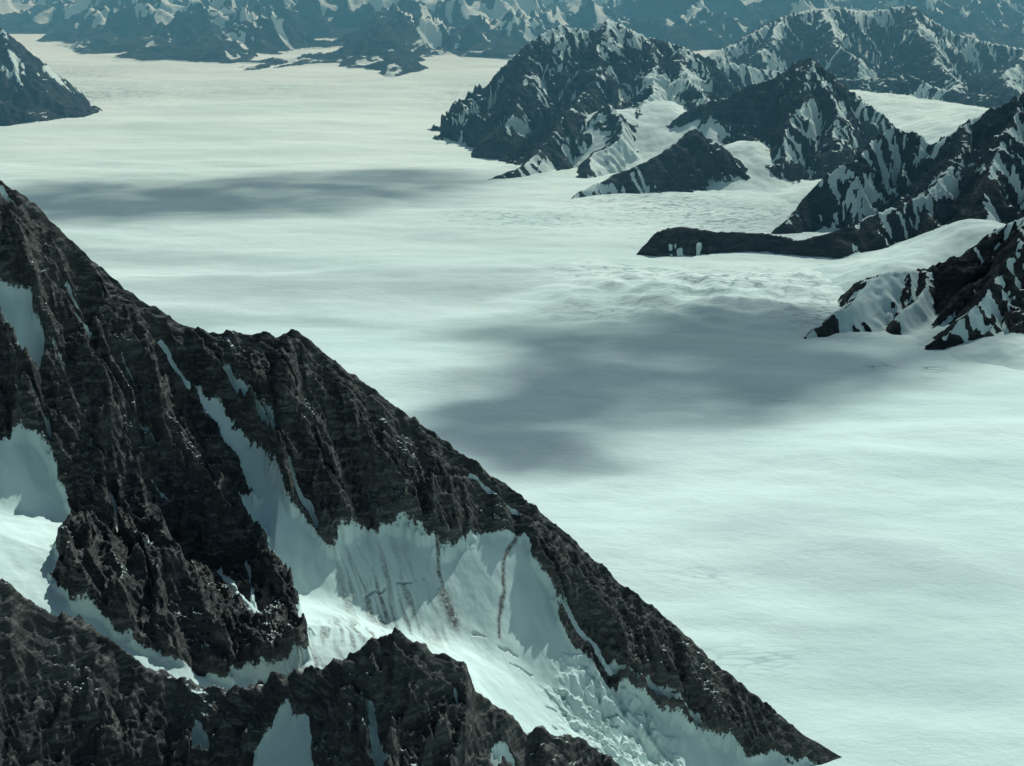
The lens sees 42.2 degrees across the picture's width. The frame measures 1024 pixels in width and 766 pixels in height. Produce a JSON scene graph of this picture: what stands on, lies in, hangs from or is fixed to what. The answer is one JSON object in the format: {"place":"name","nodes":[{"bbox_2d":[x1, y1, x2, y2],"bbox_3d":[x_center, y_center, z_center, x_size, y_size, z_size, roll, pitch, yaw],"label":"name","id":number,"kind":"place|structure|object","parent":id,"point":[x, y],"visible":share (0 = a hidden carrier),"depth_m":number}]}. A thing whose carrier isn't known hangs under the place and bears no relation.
{"place":"outdoors","nodes":[
{"label":"outdoors","id":0,"kind":"place"},
{"bbox_2d":[0,28,102,125],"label":"mountain","id":1,"kind":"structure","parent":0,"point":[33,88],"depth_m":182.39},
{"bbox_2d":[0,180,840,765],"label":"mountain","id":2,"kind":"structure","parent":0,"point":[262,548],"depth_m":36.53},
{"bbox_2d":[0,34,1023,765],"bbox_3d":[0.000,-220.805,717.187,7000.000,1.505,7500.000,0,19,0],"label":"glacier","id":3,"kind":"object","parent":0,"point":[720,462],"visible":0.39,"depth_m":80.48},
{"bbox_2d":[0,0,1023,77],"bbox_3d":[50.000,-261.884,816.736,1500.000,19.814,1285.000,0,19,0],"label":"mountain range","id":4,"kind":"structure","parent":0,"point":[391,38],"depth_m":296.13},
{"bbox_2d":[407,5,1023,369],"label":"mountain","id":5,"kind":"structure","parent":0,"point":[890,141],"depth_m":141.03}
]}

